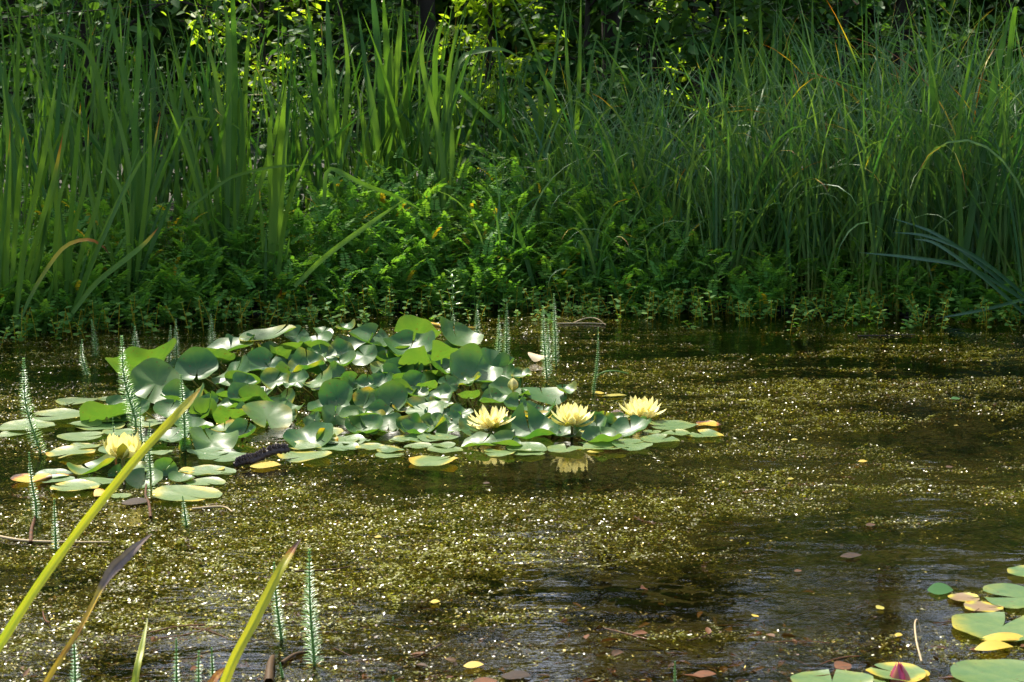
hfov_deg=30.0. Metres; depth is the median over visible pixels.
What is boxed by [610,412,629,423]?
water lily leaf
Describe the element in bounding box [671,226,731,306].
sedge tussock
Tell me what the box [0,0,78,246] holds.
iris clump
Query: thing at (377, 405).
water lily leaf
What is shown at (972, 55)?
iris clump
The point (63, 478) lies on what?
lily pad
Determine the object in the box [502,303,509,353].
mares tail
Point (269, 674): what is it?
twig
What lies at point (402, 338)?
water lily leaf
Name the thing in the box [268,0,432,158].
broad leaf shrub
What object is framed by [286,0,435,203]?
iris clump
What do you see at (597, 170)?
umbel flower
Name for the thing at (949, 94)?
sedge tussock
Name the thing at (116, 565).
withered iris leaf
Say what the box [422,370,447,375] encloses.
water lily leaf
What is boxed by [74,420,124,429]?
lily pad
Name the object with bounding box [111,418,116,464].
mares tail
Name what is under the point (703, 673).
fallen leaf
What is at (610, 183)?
sedge tussock
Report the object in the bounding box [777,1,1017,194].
sedge tussock
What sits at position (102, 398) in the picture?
lily pad
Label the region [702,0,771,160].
iris clump
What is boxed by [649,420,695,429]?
lily pad
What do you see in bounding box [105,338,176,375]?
water lily leaf
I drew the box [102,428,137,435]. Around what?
lily pad
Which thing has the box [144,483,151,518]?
bare stem
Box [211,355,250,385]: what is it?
water lily leaf
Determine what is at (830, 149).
sedge tussock
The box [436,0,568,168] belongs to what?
sunlit bush
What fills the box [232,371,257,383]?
water lily leaf
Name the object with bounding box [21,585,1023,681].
leaf litter
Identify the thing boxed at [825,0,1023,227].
sedge tussock
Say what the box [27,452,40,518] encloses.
mares tail
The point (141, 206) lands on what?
iris clump
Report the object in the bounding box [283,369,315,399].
water lily leaf
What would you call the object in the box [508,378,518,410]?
water lily bud
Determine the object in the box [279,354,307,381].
water lily leaf
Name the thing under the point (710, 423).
lily pad
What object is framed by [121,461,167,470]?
lily pad
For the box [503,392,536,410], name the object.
water lily leaf
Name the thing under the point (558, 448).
lily pad
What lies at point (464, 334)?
water lily leaf
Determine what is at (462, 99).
iris clump
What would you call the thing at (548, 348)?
mares tail
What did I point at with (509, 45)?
wood foliage
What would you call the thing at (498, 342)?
mares tail
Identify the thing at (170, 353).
mares tail
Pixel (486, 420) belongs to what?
water lily flower
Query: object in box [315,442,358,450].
lily pad
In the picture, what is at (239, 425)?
water lily leaf
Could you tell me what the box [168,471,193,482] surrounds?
water lily leaf
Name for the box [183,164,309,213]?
iris leaf
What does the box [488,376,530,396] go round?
water lily leaf
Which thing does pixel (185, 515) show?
mares tail
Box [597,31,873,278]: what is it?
sedge tussock
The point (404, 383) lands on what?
water lily leaf
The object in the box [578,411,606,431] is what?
water lily leaf
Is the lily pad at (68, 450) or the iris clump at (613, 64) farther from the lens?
the iris clump at (613, 64)
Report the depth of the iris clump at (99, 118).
8.55 m
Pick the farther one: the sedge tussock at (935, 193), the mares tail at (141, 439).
the sedge tussock at (935, 193)
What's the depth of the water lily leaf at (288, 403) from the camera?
5.73 m
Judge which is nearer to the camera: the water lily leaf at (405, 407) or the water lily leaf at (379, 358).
the water lily leaf at (405, 407)
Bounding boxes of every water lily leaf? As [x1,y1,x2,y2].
[67,454,115,474]
[79,401,130,421]
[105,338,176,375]
[105,392,137,413]
[108,464,120,476]
[125,468,162,488]
[128,358,183,403]
[131,399,156,419]
[146,427,188,441]
[153,399,180,416]
[153,457,177,475]
[160,379,193,405]
[166,383,203,407]
[168,358,203,393]
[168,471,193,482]
[174,414,213,428]
[175,347,220,388]
[179,437,194,450]
[181,400,210,419]
[188,427,238,449]
[189,397,217,418]
[193,407,212,417]
[201,391,217,402]
[204,389,227,401]
[206,348,225,385]
[207,337,253,364]
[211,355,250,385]
[211,419,233,430]
[212,348,234,369]
[212,405,245,422]
[216,388,227,399]
[217,398,242,408]
[218,355,237,371]
[225,333,254,353]
[225,370,260,385]
[225,418,255,438]
[226,348,252,372]
[227,382,263,403]
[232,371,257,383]
[235,401,267,422]
[238,384,274,402]
[239,325,295,340]
[242,401,291,428]
[247,347,284,389]
[257,341,295,356]
[259,361,290,393]
[260,367,288,397]
[264,384,276,394]
[266,358,300,389]
[269,345,291,358]
[269,397,287,402]
[272,388,294,402]
[273,397,302,410]
[276,340,311,379]
[278,400,291,408]
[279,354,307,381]
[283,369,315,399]
[283,422,332,446]
[284,325,311,373]
[288,347,324,378]
[288,348,314,380]
[291,408,297,420]
[299,340,339,361]
[300,357,327,379]
[301,331,332,341]
[303,365,331,387]
[303,411,320,425]
[307,399,349,411]
[309,348,326,356]
[311,377,339,391]
[312,340,336,360]
[314,326,333,333]
[316,428,337,443]
[318,379,352,404]
[321,404,350,424]
[324,350,355,365]
[328,338,357,377]
[330,360,345,377]
[334,333,372,374]
[335,319,370,368]
[338,393,375,412]
[339,405,373,417]
[340,371,358,389]
[341,376,360,394]
[345,414,382,434]
[349,322,388,346]
[352,344,376,365]
[353,384,359,392]
[353,386,375,407]
[355,423,378,434]
[357,374,373,387]
[357,410,395,431]
[364,399,394,414]
[369,342,387,357]
[370,361,405,372]
[370,409,385,415]
[371,372,392,386]
[372,350,396,361]
[375,381,407,411]
[376,349,401,361]
[376,363,400,378]
[379,364,413,373]
[379,412,400,429]
[383,329,434,355]
[383,357,423,378]
[386,345,410,356]
[391,378,417,397]
[392,403,409,413]
[394,315,440,339]
[396,412,421,432]
[398,340,457,370]
[400,419,428,433]
[402,370,425,385]
[406,386,428,396]
[406,396,446,409]
[406,401,443,416]
[416,380,437,388]
[420,412,441,431]
[421,364,450,378]
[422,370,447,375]
[422,414,445,431]
[423,370,458,388]
[424,382,452,399]
[424,407,460,421]
[428,396,453,408]
[430,340,457,351]
[430,358,457,395]
[431,412,460,430]
[436,421,457,433]
[438,375,458,402]
[440,317,483,345]
[445,410,460,424]
[449,343,502,390]
[450,403,472,417]
[453,372,480,401]
[457,390,479,410]
[459,418,487,435]
[461,431,497,447]
[469,416,511,436]
[476,354,514,367]
[478,347,509,375]
[479,388,508,408]
[481,377,521,391]
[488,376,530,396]
[490,430,522,446]
[501,363,514,378]
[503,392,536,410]
[510,402,558,438]
[511,366,530,387]
[521,387,566,404]
[524,410,552,417]
[526,399,555,415]
[549,422,578,436]
[555,381,576,404]
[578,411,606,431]
[581,426,621,441]
[594,411,616,426]
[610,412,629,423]
[611,415,649,437]
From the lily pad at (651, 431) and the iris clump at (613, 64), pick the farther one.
the iris clump at (613, 64)
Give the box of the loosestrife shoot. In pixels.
[443,269,461,315]
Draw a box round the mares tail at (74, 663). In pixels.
[70,630,81,681]
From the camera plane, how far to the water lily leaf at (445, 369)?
6.06 m
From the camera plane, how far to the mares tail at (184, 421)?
5.23 m
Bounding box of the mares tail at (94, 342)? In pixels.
[90,320,98,355]
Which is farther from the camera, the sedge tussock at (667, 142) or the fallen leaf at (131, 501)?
the sedge tussock at (667, 142)
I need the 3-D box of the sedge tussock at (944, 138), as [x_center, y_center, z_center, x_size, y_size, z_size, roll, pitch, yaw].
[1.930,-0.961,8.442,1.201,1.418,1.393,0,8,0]
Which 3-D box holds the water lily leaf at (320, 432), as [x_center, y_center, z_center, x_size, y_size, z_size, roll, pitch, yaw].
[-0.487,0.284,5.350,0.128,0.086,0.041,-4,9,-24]
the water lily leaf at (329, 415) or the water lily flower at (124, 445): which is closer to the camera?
the water lily flower at (124, 445)
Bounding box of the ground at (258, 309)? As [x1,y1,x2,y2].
[0,75,1023,332]
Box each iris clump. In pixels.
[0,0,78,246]
[0,0,102,246]
[0,0,153,255]
[0,22,166,244]
[0,37,143,222]
[0,63,79,333]
[0,73,53,197]
[1,0,128,227]
[6,0,98,222]
[6,0,117,237]
[6,0,181,223]
[12,0,218,206]
[27,0,161,270]
[30,24,204,220]
[37,0,193,315]
[40,4,148,200]
[41,1,290,204]
[42,94,148,333]
[73,4,202,235]
[99,16,252,266]
[104,4,220,251]
[110,2,270,217]
[114,0,245,219]
[114,23,372,227]
[162,0,284,302]
[181,0,356,213]
[188,17,335,249]
[190,2,435,236]
[198,39,368,234]
[248,17,388,248]
[248,24,421,217]
[254,0,392,263]
[256,0,365,209]
[259,79,313,314]
[275,34,444,233]
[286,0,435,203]
[297,3,432,213]
[298,40,439,255]
[337,3,546,240]
[339,0,453,227]
[357,7,584,230]
[359,8,519,262]
[362,0,487,241]
[385,1,467,232]
[396,6,470,227]
[401,9,495,218]
[413,34,593,213]
[415,23,558,225]
[423,35,645,191]
[482,57,561,202]
[484,3,594,177]
[491,51,550,212]
[512,0,647,187]
[514,65,606,255]
[518,0,596,152]
[566,0,681,186]
[595,0,788,222]
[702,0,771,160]
[721,0,916,177]
[736,0,846,185]
[756,1,914,167]
[760,0,857,158]
[792,0,833,199]
[797,0,904,171]
[814,41,912,179]
[847,0,913,160]
[926,0,1020,308]
[928,5,1005,169]
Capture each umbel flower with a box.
[330,163,338,217]
[497,157,504,209]
[565,143,571,187]
[593,150,600,209]
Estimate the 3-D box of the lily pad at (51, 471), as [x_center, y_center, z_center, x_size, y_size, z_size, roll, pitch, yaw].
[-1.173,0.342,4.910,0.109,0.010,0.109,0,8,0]
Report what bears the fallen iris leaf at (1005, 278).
attached to the iris clump at (965, 243)
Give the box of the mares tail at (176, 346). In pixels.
[173,319,180,361]
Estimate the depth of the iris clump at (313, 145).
9.29 m
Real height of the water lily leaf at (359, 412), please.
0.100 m
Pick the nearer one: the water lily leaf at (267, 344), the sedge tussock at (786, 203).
the water lily leaf at (267, 344)
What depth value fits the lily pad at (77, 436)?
5.42 m
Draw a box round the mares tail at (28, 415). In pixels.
[18,358,47,454]
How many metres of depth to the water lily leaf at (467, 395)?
5.82 m
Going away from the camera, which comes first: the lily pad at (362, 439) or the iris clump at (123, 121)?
the lily pad at (362, 439)
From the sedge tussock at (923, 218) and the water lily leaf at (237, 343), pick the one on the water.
the water lily leaf at (237, 343)
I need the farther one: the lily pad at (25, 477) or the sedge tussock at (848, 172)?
the sedge tussock at (848, 172)
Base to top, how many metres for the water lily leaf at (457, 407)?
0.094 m
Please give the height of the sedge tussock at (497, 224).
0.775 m
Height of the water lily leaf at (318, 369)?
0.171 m
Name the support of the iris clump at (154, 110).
on the ground at (258, 309)
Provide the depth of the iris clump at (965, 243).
7.93 m
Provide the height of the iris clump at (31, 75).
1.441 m
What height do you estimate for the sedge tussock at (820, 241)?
1.330 m
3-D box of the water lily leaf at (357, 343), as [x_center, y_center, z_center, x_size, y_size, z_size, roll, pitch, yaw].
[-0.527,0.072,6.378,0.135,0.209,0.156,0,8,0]
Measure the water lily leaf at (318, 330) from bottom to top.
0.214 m
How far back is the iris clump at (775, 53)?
9.17 m
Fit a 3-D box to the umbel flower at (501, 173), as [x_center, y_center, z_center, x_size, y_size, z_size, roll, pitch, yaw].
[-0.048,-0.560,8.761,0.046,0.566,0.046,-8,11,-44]
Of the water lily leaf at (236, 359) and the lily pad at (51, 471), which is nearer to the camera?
the lily pad at (51, 471)
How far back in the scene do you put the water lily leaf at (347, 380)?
5.95 m
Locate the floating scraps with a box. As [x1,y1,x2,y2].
[1,306,1019,681]
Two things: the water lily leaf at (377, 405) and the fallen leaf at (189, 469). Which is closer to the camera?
the fallen leaf at (189, 469)
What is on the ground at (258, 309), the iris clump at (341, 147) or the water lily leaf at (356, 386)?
the iris clump at (341, 147)
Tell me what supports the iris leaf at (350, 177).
on the cress ground cover at (398, 260)
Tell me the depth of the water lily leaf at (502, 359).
6.15 m
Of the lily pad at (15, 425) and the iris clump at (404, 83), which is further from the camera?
the iris clump at (404, 83)
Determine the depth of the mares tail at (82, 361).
6.51 m
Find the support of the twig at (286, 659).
on the water
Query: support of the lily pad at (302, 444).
on the water
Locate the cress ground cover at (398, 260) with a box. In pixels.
[0,113,1023,335]
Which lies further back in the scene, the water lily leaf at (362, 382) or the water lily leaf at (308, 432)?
the water lily leaf at (362, 382)
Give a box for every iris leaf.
[0,389,200,651]
[17,238,109,325]
[43,534,151,681]
[71,227,158,313]
[131,619,147,681]
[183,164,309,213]
[207,668,224,681]
[220,538,300,681]
[293,197,407,286]
[322,167,426,212]
[419,74,533,234]
[504,202,540,304]
[859,252,1023,301]
[890,217,1023,303]
[894,232,1023,295]
[916,239,1023,314]
[940,298,1023,317]
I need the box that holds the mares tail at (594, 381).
[592,327,598,393]
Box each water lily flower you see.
[103,432,143,468]
[467,404,515,432]
[550,402,593,436]
[618,395,665,418]
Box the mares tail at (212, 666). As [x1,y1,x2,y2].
[208,647,214,678]
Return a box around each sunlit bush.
[157,0,334,154]
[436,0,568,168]
[648,0,747,156]
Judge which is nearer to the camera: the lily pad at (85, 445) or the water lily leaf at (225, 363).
the lily pad at (85, 445)
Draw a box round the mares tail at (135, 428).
[118,335,143,433]
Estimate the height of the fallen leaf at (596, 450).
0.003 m
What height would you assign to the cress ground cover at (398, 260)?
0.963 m
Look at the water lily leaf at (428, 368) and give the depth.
6.18 m
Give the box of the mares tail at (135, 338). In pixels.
[131,326,139,346]
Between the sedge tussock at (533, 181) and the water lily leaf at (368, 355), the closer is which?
the water lily leaf at (368, 355)
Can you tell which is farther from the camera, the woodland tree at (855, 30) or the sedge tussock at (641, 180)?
the woodland tree at (855, 30)
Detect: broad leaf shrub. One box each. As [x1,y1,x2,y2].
[0,0,144,187]
[0,0,318,182]
[254,0,498,196]
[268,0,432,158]
[496,0,669,171]
[728,0,991,143]
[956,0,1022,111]
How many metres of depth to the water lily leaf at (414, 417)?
5.53 m
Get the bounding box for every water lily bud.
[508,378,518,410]
[889,662,909,681]
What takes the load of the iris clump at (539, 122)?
on the ground at (258, 309)
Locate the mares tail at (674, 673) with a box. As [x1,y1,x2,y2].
[673,661,675,681]
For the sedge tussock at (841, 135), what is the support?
on the ground at (258, 309)
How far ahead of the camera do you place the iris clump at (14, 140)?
8.34 m
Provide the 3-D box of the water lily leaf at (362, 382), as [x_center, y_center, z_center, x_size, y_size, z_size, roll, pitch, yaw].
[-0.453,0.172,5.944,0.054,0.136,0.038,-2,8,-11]
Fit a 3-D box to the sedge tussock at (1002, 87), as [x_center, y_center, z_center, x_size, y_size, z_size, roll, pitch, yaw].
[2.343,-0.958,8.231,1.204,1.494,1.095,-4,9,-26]
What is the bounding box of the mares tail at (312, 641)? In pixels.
[300,549,322,665]
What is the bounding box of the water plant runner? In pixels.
[594,370,628,378]
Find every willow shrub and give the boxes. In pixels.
[563,0,810,146]
[868,0,1023,130]
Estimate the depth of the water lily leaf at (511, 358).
6.19 m
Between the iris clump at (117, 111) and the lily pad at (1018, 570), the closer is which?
the lily pad at (1018, 570)
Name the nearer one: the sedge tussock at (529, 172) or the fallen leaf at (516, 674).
the fallen leaf at (516, 674)
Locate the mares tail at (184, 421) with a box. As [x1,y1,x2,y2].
[179,374,189,450]
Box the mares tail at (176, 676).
[171,638,179,681]
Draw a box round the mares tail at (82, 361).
[79,339,90,374]
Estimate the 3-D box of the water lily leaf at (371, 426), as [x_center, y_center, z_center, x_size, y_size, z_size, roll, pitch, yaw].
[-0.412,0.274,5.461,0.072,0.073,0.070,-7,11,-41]
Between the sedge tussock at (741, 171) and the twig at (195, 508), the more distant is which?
the sedge tussock at (741, 171)
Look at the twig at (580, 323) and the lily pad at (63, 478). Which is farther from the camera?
the twig at (580, 323)
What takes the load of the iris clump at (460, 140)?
on the ground at (258, 309)
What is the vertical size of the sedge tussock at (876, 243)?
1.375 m
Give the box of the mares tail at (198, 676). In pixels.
[194,650,201,681]
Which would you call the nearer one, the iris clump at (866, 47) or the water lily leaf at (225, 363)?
the water lily leaf at (225, 363)
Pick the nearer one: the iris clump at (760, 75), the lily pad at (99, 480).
the lily pad at (99, 480)
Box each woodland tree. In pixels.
[0,0,335,96]
[0,0,387,140]
[127,0,764,133]
[329,0,887,137]
[513,0,1023,129]
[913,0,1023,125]
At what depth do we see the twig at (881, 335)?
7.43 m
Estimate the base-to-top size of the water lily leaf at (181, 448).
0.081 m
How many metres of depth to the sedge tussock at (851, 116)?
8.64 m
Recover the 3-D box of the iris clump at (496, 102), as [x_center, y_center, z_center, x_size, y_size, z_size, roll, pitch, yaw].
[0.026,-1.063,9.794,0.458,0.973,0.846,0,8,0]
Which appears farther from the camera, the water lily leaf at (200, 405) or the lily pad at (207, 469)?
the water lily leaf at (200, 405)
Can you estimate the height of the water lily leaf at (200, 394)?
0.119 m
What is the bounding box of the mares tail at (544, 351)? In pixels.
[539,305,550,378]
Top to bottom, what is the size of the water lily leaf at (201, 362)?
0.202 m
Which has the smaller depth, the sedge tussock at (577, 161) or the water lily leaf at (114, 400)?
the water lily leaf at (114, 400)
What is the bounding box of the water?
[0,305,1023,681]
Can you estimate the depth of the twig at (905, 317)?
7.98 m
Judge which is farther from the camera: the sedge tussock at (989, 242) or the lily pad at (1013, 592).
the sedge tussock at (989, 242)
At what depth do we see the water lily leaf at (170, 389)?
5.89 m
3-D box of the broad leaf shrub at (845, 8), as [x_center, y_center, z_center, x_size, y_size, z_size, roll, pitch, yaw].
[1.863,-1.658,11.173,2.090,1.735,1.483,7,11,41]
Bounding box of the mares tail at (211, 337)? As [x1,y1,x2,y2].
[207,314,215,345]
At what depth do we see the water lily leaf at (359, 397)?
5.83 m
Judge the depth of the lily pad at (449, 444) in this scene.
5.29 m
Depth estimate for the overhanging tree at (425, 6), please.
11.32 m
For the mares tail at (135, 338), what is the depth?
6.83 m
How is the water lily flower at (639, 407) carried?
on the water
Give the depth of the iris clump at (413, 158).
8.93 m
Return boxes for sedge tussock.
[435,140,579,304]
[456,65,609,223]
[459,81,651,239]
[463,92,620,279]
[478,70,678,238]
[479,26,794,294]
[487,92,634,276]
[489,47,648,210]
[507,56,771,271]
[520,64,684,255]
[534,45,784,259]
[539,167,647,305]
[544,40,781,237]
[558,42,830,241]
[560,18,819,219]
[567,53,769,248]
[570,196,695,302]
[582,37,719,189]
[591,42,837,236]
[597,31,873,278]
[602,36,875,308]
[623,195,722,307]
[630,32,894,289]
[635,22,895,283]
[636,5,875,232]
[640,10,938,306]
[652,17,923,183]
[670,7,971,277]
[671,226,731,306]
[680,7,938,222]
[694,4,986,313]
[714,13,923,205]
[717,0,1021,315]
[718,0,1022,303]
[744,0,1023,263]
[758,6,1001,218]
[764,1,1023,312]
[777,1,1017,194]
[778,6,1014,185]
[798,0,1022,200]
[805,0,1023,309]
[809,9,1023,316]
[814,0,1023,312]
[819,0,1023,316]
[824,1,1023,234]
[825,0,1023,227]
[837,1,1023,171]
[841,0,1023,227]
[849,0,1023,231]
[911,36,1023,262]
[948,1,1023,125]
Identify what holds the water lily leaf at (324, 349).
on the water
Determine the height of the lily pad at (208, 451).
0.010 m
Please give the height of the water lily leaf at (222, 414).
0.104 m
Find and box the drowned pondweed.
[0,307,1023,681]
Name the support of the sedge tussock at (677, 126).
on the ground at (258, 309)
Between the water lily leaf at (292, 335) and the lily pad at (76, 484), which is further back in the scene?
the water lily leaf at (292, 335)
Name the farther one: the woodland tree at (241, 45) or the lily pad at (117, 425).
the woodland tree at (241, 45)
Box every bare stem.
[28,513,35,543]
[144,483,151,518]
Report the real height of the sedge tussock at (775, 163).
1.199 m
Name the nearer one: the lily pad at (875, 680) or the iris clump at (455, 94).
the lily pad at (875, 680)
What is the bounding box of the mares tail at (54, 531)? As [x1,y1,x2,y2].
[51,498,60,548]
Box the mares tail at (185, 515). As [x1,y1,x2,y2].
[181,496,188,525]
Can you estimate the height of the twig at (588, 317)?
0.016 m
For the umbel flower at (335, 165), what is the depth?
8.73 m
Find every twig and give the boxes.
[0,535,108,542]
[192,506,232,511]
[264,655,274,681]
[280,651,307,664]
[294,566,349,571]
[431,322,475,328]
[557,322,604,323]
[573,317,605,324]
[857,334,914,336]
[904,315,1023,320]
[914,619,922,661]
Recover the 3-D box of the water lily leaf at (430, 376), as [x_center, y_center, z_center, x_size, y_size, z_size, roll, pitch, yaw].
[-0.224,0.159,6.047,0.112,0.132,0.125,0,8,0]
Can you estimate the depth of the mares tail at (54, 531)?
4.17 m
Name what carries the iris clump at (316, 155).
on the ground at (258, 309)
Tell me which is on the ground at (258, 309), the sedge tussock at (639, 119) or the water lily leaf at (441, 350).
the sedge tussock at (639, 119)
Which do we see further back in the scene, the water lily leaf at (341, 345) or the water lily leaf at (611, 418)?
the water lily leaf at (341, 345)
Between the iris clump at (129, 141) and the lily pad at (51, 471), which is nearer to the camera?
the lily pad at (51, 471)
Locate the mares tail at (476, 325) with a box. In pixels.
[474,304,480,332]
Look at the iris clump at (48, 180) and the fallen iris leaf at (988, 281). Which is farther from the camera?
the iris clump at (48, 180)
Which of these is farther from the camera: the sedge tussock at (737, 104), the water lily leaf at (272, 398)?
the sedge tussock at (737, 104)
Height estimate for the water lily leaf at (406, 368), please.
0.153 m
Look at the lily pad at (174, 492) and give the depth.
4.70 m
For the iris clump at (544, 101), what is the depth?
9.50 m
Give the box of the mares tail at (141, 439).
[138,409,148,463]
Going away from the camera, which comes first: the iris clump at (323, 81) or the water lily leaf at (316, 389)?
the water lily leaf at (316, 389)
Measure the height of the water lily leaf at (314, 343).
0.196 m
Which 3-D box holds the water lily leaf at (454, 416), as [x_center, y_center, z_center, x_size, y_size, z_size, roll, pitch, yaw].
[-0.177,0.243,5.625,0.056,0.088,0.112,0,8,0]
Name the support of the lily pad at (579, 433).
on the water
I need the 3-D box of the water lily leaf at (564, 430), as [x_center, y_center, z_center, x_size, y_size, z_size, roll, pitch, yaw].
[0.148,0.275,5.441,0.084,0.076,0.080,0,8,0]
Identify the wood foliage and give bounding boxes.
[0,0,1023,126]
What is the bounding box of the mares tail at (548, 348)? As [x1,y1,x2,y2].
[545,323,552,373]
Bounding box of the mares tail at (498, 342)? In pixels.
[495,315,502,352]
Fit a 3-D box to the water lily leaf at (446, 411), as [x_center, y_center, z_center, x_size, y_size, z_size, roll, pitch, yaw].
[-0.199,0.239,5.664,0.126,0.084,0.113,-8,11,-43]
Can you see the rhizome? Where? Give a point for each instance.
(264, 453)
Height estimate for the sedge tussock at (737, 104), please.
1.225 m
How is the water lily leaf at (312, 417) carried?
on the water
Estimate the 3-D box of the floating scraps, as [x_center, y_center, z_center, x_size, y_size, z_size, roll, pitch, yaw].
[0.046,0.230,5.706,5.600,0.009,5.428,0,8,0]
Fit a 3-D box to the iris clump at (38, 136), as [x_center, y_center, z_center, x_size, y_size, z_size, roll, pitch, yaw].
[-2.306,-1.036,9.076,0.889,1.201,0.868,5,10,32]
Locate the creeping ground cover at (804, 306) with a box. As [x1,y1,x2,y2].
[0,272,1023,343]
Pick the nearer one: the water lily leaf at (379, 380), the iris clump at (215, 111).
the water lily leaf at (379, 380)
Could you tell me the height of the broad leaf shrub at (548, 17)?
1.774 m
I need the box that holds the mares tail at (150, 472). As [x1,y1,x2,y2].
[145,421,155,499]
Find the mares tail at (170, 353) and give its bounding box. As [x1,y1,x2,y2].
[166,325,172,361]
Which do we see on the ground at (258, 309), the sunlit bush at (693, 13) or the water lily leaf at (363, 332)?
the sunlit bush at (693, 13)
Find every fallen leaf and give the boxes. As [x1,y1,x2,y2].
[94,488,104,495]
[121,498,146,504]
[178,467,193,472]
[250,460,280,467]
[464,661,483,667]
[473,677,496,681]
[502,670,530,678]
[528,352,546,361]
[587,449,603,452]
[603,394,623,395]
[694,670,715,676]
[834,661,851,669]
[840,552,861,557]
[927,583,952,594]
[975,640,1012,650]
[979,632,1022,640]
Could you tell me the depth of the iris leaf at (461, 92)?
8.95 m
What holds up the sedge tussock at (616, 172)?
on the ground at (258, 309)
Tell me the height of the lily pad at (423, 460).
0.012 m
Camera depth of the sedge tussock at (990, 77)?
8.90 m
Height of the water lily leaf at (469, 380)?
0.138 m
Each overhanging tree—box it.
[416,0,435,187]
[601,0,622,126]
[892,0,912,122]
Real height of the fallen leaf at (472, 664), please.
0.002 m
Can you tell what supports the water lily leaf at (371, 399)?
on the water
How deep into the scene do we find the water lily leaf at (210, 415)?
5.69 m
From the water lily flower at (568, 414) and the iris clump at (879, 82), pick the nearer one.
the water lily flower at (568, 414)
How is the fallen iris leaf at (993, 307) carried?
on the water
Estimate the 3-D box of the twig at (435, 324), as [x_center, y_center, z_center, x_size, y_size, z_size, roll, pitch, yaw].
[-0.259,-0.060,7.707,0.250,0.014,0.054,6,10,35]
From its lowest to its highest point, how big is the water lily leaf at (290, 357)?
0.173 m
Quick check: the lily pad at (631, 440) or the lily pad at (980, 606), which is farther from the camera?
the lily pad at (631, 440)
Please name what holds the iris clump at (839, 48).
on the ground at (258, 309)
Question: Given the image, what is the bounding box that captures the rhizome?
[233,443,289,466]
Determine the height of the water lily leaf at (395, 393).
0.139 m
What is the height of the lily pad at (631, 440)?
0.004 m
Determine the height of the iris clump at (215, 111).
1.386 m
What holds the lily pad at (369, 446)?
on the water
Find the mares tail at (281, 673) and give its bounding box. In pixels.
[280,662,283,678]
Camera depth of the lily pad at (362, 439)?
5.37 m
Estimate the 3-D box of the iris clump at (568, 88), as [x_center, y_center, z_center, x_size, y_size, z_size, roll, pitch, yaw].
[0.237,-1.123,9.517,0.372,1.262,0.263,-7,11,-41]
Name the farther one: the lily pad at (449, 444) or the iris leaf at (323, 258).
the iris leaf at (323, 258)
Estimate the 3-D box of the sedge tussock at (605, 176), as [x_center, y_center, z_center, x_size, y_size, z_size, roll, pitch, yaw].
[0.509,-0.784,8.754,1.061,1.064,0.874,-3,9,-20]
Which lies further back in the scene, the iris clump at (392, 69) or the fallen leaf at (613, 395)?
the iris clump at (392, 69)
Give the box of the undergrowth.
[0,8,1023,246]
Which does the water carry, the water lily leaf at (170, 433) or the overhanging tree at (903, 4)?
the water lily leaf at (170, 433)
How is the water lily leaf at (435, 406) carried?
on the water
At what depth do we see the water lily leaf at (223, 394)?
5.89 m
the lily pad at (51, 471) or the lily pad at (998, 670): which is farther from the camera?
the lily pad at (51, 471)
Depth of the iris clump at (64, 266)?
7.50 m
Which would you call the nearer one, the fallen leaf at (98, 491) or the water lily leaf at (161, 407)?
the fallen leaf at (98, 491)
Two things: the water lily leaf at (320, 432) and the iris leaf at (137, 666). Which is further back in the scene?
the water lily leaf at (320, 432)
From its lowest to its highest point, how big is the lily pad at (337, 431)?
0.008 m
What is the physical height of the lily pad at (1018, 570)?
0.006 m
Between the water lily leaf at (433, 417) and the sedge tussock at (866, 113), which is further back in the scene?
the sedge tussock at (866, 113)
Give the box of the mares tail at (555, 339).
[551,294,558,366]
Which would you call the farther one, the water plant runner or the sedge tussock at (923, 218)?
the sedge tussock at (923, 218)
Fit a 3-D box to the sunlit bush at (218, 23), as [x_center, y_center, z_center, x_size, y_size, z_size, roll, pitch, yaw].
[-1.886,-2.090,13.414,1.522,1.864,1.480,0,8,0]
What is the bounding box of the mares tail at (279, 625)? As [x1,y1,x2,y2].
[271,562,286,639]
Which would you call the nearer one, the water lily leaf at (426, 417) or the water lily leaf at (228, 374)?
the water lily leaf at (426, 417)
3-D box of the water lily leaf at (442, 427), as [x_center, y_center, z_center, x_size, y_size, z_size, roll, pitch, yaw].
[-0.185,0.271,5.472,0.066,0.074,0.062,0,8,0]
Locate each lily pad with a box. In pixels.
[0,419,54,429]
[0,431,25,436]
[10,473,51,481]
[32,408,79,420]
[35,469,76,477]
[39,474,74,482]
[45,445,95,457]
[50,479,98,490]
[52,473,75,476]
[56,397,97,404]
[57,431,102,440]
[67,419,101,426]
[71,443,100,448]
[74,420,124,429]
[79,477,113,485]
[98,396,106,400]
[98,446,107,453]
[102,413,144,421]
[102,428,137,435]
[111,493,131,497]
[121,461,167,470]
[130,434,147,440]
[134,419,163,426]
[150,450,172,454]
[151,485,222,500]
[179,465,224,474]
[186,477,225,484]
[187,447,230,455]
[191,466,235,475]
[197,451,245,461]
[277,451,331,461]
[288,440,325,448]
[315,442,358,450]
[323,434,365,443]
[330,438,358,441]
[333,427,342,434]
[355,443,382,449]
[375,452,402,457]
[377,445,403,452]
[389,437,408,441]
[393,433,424,442]
[404,442,430,448]
[409,455,456,465]
[417,432,458,441]
[426,435,448,439]
[427,445,462,452]
[432,442,455,447]
[484,449,514,456]
[506,442,546,450]
[513,449,544,454]
[547,444,584,452]
[574,431,583,435]
[583,440,625,448]
[612,441,652,450]
[617,438,643,442]
[640,433,679,442]
[643,430,660,432]
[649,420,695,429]
[661,429,689,434]
[686,429,723,436]
[696,420,720,425]
[790,669,872,681]
[860,679,885,681]
[866,662,925,681]
[948,593,979,601]
[950,659,1023,681]
[952,612,1023,641]
[964,601,1002,611]
[983,583,1023,608]
[1007,565,1023,576]
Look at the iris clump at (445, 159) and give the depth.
8.80 m

